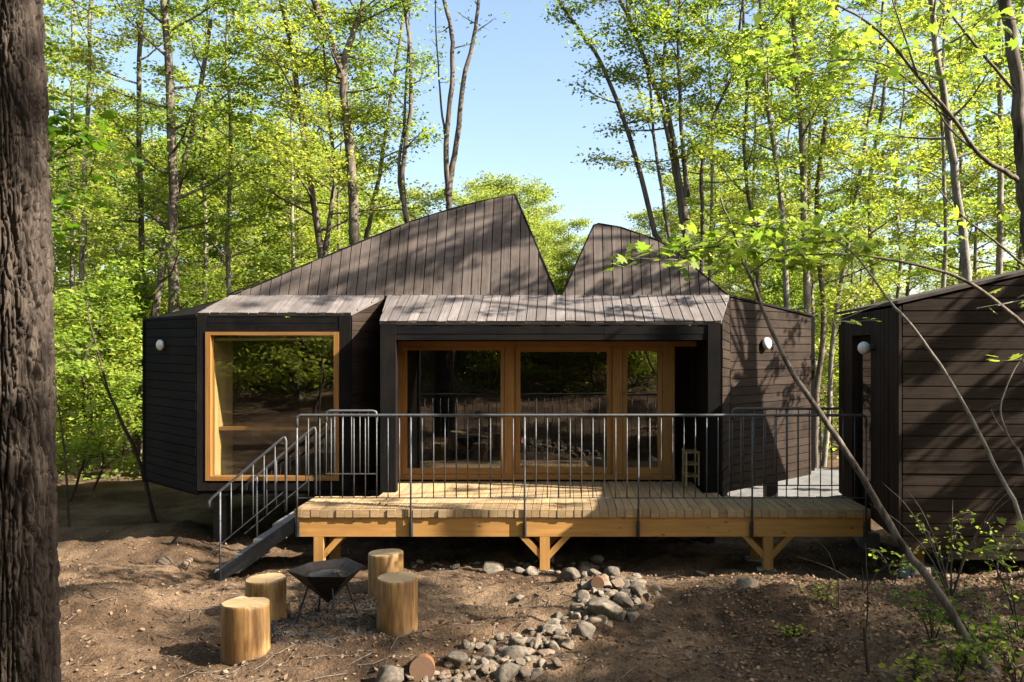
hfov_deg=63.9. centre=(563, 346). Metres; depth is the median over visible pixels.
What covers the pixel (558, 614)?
stone
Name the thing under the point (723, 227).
tree
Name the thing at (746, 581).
stone
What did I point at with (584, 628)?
stone
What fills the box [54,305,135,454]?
tree
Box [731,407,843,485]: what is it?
guard rail
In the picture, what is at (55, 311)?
tree
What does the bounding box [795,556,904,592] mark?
twig
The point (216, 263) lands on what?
tree
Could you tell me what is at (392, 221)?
tree
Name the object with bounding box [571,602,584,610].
stone
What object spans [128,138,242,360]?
tree
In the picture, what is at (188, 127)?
tree
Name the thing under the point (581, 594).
stone
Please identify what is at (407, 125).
tree
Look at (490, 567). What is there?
stone
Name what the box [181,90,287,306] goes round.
tree
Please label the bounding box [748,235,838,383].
tree
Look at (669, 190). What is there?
tree
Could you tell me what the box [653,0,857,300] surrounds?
tree
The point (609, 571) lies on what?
stone
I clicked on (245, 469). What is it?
stair rail
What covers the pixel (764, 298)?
tree
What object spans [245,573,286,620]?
log stool
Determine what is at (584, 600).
stone
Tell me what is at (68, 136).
tree
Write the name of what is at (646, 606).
stone
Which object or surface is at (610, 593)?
stone
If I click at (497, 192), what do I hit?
tree
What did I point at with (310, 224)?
tree
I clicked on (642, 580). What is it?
stone
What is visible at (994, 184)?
tree
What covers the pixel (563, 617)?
stone
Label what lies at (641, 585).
stone
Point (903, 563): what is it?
shrub
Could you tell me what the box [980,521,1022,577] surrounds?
shrub
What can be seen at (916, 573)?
stone
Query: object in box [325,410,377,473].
guard rail
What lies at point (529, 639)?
stone
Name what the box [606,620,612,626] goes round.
stone
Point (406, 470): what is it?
window frame
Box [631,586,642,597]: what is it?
stone
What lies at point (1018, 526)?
sapling
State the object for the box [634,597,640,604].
stone
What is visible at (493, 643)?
stone
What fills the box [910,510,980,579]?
shrub
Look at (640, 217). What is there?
tree
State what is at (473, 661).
stone
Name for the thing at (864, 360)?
door
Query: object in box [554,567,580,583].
stone
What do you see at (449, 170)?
tree
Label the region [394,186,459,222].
tree
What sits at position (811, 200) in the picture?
tree
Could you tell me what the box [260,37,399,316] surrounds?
tree
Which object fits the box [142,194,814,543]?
cabin
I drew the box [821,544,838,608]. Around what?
twig
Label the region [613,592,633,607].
stone
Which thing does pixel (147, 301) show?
tree
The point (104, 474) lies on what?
undergrowth
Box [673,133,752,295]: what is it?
tree
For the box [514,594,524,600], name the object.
stone
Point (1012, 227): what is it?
tree
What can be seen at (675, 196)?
tree
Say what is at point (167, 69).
tree
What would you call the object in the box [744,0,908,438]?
tree
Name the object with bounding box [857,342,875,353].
wall lamp
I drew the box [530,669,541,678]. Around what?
stone
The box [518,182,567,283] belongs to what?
tree
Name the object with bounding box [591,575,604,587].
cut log
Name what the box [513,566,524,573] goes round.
stone
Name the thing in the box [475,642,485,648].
stone
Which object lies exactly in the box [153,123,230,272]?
tree
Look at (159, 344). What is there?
wall lamp
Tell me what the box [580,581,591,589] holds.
stone
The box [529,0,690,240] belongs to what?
tree
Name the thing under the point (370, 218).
tree
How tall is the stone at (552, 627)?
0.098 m
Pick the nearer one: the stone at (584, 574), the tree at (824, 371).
the stone at (584, 574)
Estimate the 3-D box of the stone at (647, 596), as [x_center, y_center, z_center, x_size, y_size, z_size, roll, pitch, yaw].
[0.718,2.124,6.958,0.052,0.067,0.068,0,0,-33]
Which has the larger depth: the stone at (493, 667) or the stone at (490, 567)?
the stone at (490, 567)
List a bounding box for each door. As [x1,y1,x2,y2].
[515,347,611,473]
[622,347,661,473]
[858,336,870,502]
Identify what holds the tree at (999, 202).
on the ground
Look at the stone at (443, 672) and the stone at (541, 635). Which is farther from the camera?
the stone at (541, 635)
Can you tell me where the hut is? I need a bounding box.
[836,269,1023,577]
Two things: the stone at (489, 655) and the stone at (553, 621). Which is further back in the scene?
the stone at (553, 621)
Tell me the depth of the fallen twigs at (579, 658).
6.15 m
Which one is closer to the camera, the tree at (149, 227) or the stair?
the stair
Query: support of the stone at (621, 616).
on the ground
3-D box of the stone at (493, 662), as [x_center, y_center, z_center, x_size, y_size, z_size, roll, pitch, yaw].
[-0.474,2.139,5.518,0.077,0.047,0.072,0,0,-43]
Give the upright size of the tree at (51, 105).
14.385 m
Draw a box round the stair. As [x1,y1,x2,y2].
[206,511,295,580]
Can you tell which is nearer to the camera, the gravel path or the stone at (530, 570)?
the stone at (530, 570)
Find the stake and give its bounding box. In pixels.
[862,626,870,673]
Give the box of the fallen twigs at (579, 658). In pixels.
[59,484,1023,681]
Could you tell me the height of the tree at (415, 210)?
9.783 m
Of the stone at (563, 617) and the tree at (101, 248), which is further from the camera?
the tree at (101, 248)
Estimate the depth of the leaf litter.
6.35 m
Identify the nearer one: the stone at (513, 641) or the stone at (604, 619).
the stone at (513, 641)
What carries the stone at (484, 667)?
on the ground
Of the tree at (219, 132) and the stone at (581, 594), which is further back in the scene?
the tree at (219, 132)
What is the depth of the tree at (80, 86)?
40.25 m
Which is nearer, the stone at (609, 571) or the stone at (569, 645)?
the stone at (569, 645)
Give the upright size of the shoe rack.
0.468 m
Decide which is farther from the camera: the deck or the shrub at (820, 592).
the deck
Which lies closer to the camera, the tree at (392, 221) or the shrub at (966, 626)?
the shrub at (966, 626)
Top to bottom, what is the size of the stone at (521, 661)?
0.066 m
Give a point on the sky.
(518, 119)
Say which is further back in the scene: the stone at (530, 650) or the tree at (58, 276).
the tree at (58, 276)
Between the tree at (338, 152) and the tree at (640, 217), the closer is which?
the tree at (338, 152)
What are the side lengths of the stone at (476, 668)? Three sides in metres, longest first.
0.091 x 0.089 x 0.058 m
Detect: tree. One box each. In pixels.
[0,0,61,681]
[43,0,119,337]
[43,0,145,441]
[44,0,198,473]
[44,0,242,366]
[45,25,121,308]
[49,0,291,312]
[49,107,155,362]
[49,133,130,291]
[49,141,94,307]
[50,70,132,305]
[52,251,163,502]
[52,260,109,386]
[53,314,119,454]
[54,249,161,480]
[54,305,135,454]
[54,307,93,426]
[54,307,140,458]
[54,308,141,491]
[60,82,190,431]
[63,0,268,474]
[73,248,178,439]
[75,133,187,347]
[103,89,211,328]
[116,0,280,316]
[127,0,308,310]
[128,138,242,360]
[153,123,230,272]
[166,118,256,293]
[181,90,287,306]
[186,144,295,302]
[191,91,297,301]
[196,0,451,257]
[207,94,251,241]
[216,0,356,284]
[222,124,309,290]
[244,27,363,316]
[257,157,347,316]
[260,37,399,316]
[261,146,346,316]
[272,128,328,264]
[278,0,430,244]
[316,148,399,253]
[318,0,463,238]
[324,173,374,247]
[343,214,403,245]
[354,0,459,222]
[375,193,428,228]
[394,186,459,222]
[418,0,509,208]
[439,187,500,205]
[458,170,522,198]
[463,185,532,224]
[478,172,564,280]
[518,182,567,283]
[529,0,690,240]
[530,224,569,291]
[536,223,578,272]
[541,216,594,294]
[549,250,577,294]
[570,0,731,244]
[582,0,740,259]
[588,223,646,233]
[621,207,678,241]
[629,0,791,272]
[637,0,784,299]
[646,163,736,284]
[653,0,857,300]
[656,152,708,257]
[664,0,898,308]
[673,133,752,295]
[677,18,844,323]
[689,157,774,298]
[708,0,954,467]
[708,161,748,291]
[725,196,815,318]
[727,0,832,303]
[727,0,1023,327]
[729,0,904,313]
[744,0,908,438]
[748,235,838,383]
[763,160,830,305]
[764,201,841,361]
[771,0,948,466]
[794,137,905,342]
[795,275,848,397]
[797,0,977,303]
[797,288,848,424]
[815,0,954,298]
[815,313,838,425]
[815,333,838,433]
[816,204,893,360]
[821,0,1023,282]
[830,0,1020,287]
[846,88,965,304]
[858,173,911,298]
[875,0,1017,302]
[890,26,1023,292]
[903,0,1023,275]
[908,0,1023,274]
[936,161,991,278]
[977,93,1023,274]
[979,0,1023,75]
[980,136,1019,264]
[993,208,1018,269]
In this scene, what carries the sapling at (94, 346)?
on the ground
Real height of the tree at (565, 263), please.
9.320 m
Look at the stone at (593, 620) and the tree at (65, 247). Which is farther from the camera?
the tree at (65, 247)
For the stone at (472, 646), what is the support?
on the ground
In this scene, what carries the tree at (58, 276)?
on the ground
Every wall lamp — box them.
[156,340,163,349]
[760,337,771,349]
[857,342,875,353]
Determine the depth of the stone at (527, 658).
5.46 m
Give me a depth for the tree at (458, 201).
39.57 m
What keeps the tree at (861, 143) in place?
on the ground
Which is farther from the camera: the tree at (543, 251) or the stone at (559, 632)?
the tree at (543, 251)
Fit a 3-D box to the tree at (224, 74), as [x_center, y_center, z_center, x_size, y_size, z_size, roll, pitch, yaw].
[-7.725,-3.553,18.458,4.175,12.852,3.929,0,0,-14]
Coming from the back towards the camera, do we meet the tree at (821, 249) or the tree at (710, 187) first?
the tree at (821, 249)
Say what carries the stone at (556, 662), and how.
on the ground
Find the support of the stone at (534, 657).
on the ground
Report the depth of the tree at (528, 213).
37.08 m
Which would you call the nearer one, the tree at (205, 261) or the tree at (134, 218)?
the tree at (205, 261)
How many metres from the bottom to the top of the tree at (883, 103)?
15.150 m
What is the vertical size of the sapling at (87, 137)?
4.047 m
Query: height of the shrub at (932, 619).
0.524 m
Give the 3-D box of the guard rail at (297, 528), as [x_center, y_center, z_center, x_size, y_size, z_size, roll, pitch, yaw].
[0.212,1.492,9.485,6.628,1.426,0.046,0,0,0]
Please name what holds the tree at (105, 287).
on the ground
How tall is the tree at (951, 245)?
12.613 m
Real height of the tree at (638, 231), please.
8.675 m
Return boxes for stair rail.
[206,436,286,580]
[244,427,316,536]
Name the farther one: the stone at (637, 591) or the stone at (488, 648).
the stone at (637, 591)
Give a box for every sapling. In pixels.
[48,95,143,244]
[54,337,119,526]
[55,289,157,522]
[603,197,1002,675]
[760,209,1023,544]
[973,288,1023,552]
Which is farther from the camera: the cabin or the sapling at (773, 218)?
the cabin
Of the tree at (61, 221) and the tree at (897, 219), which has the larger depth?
the tree at (61, 221)
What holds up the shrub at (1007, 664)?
on the ground
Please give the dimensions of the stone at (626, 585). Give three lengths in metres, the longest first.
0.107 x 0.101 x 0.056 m
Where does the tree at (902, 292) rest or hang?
on the ground
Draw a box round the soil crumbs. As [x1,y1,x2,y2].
[59,564,1023,681]
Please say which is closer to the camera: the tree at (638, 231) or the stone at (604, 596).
the stone at (604, 596)
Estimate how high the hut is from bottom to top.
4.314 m
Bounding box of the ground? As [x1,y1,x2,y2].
[55,375,1023,681]
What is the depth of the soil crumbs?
6.22 m
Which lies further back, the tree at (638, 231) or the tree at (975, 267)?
the tree at (638, 231)
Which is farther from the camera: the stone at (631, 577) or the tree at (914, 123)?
the tree at (914, 123)
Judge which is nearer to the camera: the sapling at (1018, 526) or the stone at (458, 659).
the sapling at (1018, 526)
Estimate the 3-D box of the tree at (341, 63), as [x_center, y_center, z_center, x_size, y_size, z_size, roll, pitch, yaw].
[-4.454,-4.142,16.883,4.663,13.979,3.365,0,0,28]
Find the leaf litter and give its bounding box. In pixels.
[58,527,1023,681]
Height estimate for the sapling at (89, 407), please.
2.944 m
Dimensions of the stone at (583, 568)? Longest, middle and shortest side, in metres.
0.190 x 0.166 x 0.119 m
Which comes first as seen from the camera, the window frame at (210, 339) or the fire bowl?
the fire bowl
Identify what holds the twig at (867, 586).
on the ground
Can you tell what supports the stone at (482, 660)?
on the ground
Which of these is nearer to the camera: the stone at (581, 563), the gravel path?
the stone at (581, 563)
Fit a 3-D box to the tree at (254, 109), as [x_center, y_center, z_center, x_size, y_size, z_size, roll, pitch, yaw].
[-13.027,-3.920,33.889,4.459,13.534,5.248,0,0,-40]
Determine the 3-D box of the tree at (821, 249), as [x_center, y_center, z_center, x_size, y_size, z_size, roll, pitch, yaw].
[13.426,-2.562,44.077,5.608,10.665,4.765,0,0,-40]
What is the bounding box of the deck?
[294,481,870,571]
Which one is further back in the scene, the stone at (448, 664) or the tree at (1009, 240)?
the tree at (1009, 240)
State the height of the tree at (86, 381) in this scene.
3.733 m
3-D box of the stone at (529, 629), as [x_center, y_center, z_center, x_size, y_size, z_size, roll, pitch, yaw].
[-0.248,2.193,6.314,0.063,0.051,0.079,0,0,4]
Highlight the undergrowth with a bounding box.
[58,404,838,481]
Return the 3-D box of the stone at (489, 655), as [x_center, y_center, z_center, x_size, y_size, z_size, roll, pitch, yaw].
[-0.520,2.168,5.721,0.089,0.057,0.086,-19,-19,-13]
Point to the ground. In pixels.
(117, 509)
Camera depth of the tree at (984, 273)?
20.84 m
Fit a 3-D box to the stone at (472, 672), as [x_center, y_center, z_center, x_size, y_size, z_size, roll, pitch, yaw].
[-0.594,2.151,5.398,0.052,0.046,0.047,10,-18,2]
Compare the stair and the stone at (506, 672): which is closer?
the stone at (506, 672)
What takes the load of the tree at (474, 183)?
on the ground
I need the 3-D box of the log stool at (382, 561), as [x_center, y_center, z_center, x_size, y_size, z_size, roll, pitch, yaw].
[-1.589,2.051,7.347,0.317,0.420,0.296,0,0,-23]
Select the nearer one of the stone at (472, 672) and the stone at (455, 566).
the stone at (472, 672)
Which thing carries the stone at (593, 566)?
on the ground
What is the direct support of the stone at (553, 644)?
on the ground
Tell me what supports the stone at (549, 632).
on the ground
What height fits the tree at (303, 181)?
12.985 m
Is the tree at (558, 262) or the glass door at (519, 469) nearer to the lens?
the glass door at (519, 469)
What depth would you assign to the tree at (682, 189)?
16.97 m
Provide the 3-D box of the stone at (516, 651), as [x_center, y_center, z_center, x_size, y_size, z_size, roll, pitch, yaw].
[-0.327,2.175,5.744,0.199,0.149,0.164,0,0,-13]
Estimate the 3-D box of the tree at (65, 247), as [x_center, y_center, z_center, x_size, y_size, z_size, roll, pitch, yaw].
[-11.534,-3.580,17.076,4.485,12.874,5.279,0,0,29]
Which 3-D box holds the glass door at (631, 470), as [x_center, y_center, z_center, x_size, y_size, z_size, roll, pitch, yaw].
[1.107,0.897,11.484,0.565,1.789,0.132,0,0,0]
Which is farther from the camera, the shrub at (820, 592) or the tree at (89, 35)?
the tree at (89, 35)
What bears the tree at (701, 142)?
on the ground
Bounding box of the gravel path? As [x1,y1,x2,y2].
[725,468,841,496]
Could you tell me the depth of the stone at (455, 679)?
5.26 m
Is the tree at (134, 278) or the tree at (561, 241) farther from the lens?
the tree at (561, 241)
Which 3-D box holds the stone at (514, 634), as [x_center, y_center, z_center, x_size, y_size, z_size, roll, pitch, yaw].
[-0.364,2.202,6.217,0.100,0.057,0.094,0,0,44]
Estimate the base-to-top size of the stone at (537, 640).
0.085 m
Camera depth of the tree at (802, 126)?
17.55 m
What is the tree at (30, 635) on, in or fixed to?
on the ground
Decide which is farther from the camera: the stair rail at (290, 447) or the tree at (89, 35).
the tree at (89, 35)
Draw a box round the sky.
[43,0,1023,314]
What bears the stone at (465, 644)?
on the ground
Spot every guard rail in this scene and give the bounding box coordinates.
[295,414,867,536]
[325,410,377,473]
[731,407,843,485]
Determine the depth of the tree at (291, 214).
22.67 m
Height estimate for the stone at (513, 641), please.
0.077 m
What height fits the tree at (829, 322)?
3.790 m
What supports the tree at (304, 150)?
on the ground
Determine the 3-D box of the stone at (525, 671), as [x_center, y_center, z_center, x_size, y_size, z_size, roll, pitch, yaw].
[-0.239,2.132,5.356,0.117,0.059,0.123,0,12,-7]
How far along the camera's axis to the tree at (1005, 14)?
7.43 m
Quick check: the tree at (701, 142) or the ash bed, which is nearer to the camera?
the ash bed
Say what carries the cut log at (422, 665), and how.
on the ground
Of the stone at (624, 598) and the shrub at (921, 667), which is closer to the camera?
the shrub at (921, 667)
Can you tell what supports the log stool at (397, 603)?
on the ground
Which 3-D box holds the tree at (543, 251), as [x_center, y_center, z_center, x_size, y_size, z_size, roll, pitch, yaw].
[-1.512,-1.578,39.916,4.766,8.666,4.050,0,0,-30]
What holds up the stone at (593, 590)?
on the ground
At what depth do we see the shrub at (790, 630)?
6.20 m
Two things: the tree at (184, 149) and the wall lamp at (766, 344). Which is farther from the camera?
the tree at (184, 149)
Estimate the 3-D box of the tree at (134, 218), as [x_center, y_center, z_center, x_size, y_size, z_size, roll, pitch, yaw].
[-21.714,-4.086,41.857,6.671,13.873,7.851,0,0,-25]
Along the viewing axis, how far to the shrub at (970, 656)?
5.05 m
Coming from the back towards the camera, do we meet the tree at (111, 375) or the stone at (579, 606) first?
the tree at (111, 375)
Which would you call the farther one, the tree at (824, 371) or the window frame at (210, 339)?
the tree at (824, 371)
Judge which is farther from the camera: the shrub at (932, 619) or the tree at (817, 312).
the tree at (817, 312)
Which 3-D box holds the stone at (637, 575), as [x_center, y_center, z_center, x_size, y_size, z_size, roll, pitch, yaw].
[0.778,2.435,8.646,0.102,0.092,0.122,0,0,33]
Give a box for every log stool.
[220,596,270,665]
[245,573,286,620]
[368,548,403,596]
[376,572,417,636]
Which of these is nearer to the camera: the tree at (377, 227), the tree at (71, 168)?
the tree at (71, 168)
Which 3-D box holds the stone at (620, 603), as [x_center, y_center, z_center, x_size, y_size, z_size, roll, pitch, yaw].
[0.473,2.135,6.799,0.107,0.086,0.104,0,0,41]
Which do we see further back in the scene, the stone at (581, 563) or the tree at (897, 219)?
the tree at (897, 219)
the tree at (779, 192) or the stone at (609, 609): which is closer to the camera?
the stone at (609, 609)
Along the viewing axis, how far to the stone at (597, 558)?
10.08 m
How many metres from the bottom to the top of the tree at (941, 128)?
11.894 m
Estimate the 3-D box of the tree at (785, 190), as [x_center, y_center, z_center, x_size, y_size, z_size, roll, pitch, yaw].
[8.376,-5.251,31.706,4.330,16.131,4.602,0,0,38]
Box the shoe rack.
[682,448,699,485]
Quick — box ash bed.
[270,594,419,646]
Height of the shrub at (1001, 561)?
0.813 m
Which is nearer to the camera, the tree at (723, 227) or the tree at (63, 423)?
the tree at (63, 423)
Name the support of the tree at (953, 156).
on the ground
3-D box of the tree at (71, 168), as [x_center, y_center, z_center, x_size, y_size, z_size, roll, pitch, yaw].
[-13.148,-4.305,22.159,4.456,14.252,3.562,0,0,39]
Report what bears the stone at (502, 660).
on the ground
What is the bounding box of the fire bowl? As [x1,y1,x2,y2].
[287,558,363,621]
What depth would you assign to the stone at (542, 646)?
5.86 m
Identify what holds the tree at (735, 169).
on the ground
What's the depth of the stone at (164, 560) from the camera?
9.88 m
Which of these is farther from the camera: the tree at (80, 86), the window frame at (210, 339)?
the tree at (80, 86)
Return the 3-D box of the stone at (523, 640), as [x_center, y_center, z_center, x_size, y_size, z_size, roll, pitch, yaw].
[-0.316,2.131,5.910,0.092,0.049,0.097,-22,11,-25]
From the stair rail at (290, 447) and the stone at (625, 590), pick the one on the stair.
the stair rail at (290, 447)
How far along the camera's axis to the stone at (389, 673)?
5.11 m
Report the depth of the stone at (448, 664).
5.43 m
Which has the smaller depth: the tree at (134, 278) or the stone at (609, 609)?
the stone at (609, 609)
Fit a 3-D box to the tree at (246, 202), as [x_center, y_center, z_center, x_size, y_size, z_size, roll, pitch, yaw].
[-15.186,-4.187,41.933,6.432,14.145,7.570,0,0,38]
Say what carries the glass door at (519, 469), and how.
in the cabin
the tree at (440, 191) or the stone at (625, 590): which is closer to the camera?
the stone at (625, 590)
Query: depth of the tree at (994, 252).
33.02 m
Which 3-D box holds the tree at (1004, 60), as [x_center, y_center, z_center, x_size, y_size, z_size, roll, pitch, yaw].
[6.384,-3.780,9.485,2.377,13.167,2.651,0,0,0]
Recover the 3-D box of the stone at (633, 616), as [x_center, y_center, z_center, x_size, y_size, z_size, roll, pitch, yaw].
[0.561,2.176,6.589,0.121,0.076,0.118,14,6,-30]
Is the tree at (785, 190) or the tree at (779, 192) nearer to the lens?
the tree at (779, 192)
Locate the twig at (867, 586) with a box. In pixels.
[864,542,867,629]
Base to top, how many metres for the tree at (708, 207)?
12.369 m
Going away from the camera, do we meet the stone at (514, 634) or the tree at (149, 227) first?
the stone at (514, 634)
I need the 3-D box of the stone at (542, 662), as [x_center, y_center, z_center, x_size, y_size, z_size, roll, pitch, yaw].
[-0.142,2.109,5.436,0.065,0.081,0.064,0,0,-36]
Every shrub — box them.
[772,620,814,636]
[797,579,836,604]
[868,483,1017,596]
[868,542,925,584]
[875,566,982,642]
[877,647,945,681]
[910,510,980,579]
[923,635,1001,680]
[930,598,1023,655]
[957,542,1023,642]
[959,615,1023,681]
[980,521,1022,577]
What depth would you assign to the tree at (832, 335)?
18.38 m
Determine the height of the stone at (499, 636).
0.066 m
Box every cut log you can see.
[409,653,434,681]
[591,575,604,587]
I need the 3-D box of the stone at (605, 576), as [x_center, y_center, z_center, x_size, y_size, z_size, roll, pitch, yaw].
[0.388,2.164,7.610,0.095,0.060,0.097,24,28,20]
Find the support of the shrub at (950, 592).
on the ground
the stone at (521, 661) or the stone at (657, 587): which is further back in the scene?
the stone at (657, 587)
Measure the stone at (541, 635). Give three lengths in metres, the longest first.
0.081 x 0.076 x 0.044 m
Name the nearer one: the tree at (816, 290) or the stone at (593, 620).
the stone at (593, 620)
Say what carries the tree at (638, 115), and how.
on the ground
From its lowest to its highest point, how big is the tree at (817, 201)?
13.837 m
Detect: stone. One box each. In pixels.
[155,556,172,564]
[179,558,192,568]
[375,665,403,681]
[404,672,413,679]
[440,670,450,677]
[444,661,453,668]
[446,650,468,668]
[451,564,459,569]
[452,677,461,681]
[461,639,469,649]
[466,642,475,649]
[469,669,475,675]
[470,658,476,664]
[470,665,480,672]
[471,675,480,680]
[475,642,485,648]
[478,657,488,664]
[479,664,492,671]
[482,561,503,573]
[482,653,494,658]
[483,645,494,653]
[486,640,496,646]
[488,665,495,670]
[489,660,497,665]
[493,632,503,640]
[493,662,519,681]
[500,658,508,663]
[502,646,528,658]
[508,637,519,645]
[510,632,521,636]
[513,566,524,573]
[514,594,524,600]
[516,657,525,665]
[517,636,525,645]
[519,666,532,677]
[523,566,538,574]
[524,656,530,661]
[525,637,534,643]
[527,627,534,632]
[527,647,534,654]
[528,655,539,660]
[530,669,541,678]
[531,636,541,648]
[536,623,547,631]
[536,633,544,637]
[536,649,554,655]
[537,658,546,667]
[539,643,545,648]
[542,624,561,632]
[545,618,559,623]
[545,630,552,635]
[549,640,559,650]
[550,657,562,667]
[553,611,562,618]
[553,628,564,635]
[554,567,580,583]
[559,615,569,619]
[559,639,573,649]
[569,612,580,619]
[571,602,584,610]
[575,620,595,637]
[576,590,589,600]
[577,561,588,569]
[578,565,591,572]
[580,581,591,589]
[580,598,588,605]
[581,571,587,577]
[586,597,622,619]
[587,617,601,624]
[588,564,597,570]
[588,569,601,575]
[590,555,603,562]
[591,587,596,593]
[594,615,606,623]
[600,593,610,599]
[601,574,608,579]
[604,566,619,576]
[604,580,611,587]
[604,590,614,599]
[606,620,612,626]
[610,578,624,587]
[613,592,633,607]
[613,600,623,606]
[614,610,625,620]
[619,589,630,593]
[623,582,629,588]
[625,576,636,579]
[626,611,639,621]
[628,581,644,590]
[631,573,641,577]
[631,579,646,584]
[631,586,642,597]
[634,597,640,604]
[639,603,653,609]
[644,593,650,600]
[653,585,661,590]
[696,570,706,575]
[736,576,757,587]
[910,565,931,578]
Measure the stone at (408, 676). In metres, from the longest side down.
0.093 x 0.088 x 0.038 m
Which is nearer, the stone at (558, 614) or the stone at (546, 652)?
the stone at (546, 652)
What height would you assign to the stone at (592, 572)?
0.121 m
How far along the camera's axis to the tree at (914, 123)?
29.05 m
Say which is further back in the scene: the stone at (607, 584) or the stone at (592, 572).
the stone at (592, 572)
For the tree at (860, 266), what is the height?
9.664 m
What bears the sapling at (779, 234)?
on the ground
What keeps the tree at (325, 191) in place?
on the ground
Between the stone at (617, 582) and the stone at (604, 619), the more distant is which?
the stone at (617, 582)
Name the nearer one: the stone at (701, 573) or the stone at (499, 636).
the stone at (499, 636)
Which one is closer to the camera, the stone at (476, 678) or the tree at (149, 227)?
the stone at (476, 678)
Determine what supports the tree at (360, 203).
on the ground
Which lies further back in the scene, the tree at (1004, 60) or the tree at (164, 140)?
the tree at (164, 140)
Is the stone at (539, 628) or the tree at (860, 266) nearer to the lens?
the stone at (539, 628)
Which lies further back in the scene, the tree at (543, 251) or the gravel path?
the tree at (543, 251)
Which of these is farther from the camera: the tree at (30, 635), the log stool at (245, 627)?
the log stool at (245, 627)
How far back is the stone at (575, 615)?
6.54 m
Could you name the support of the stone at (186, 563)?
on the ground

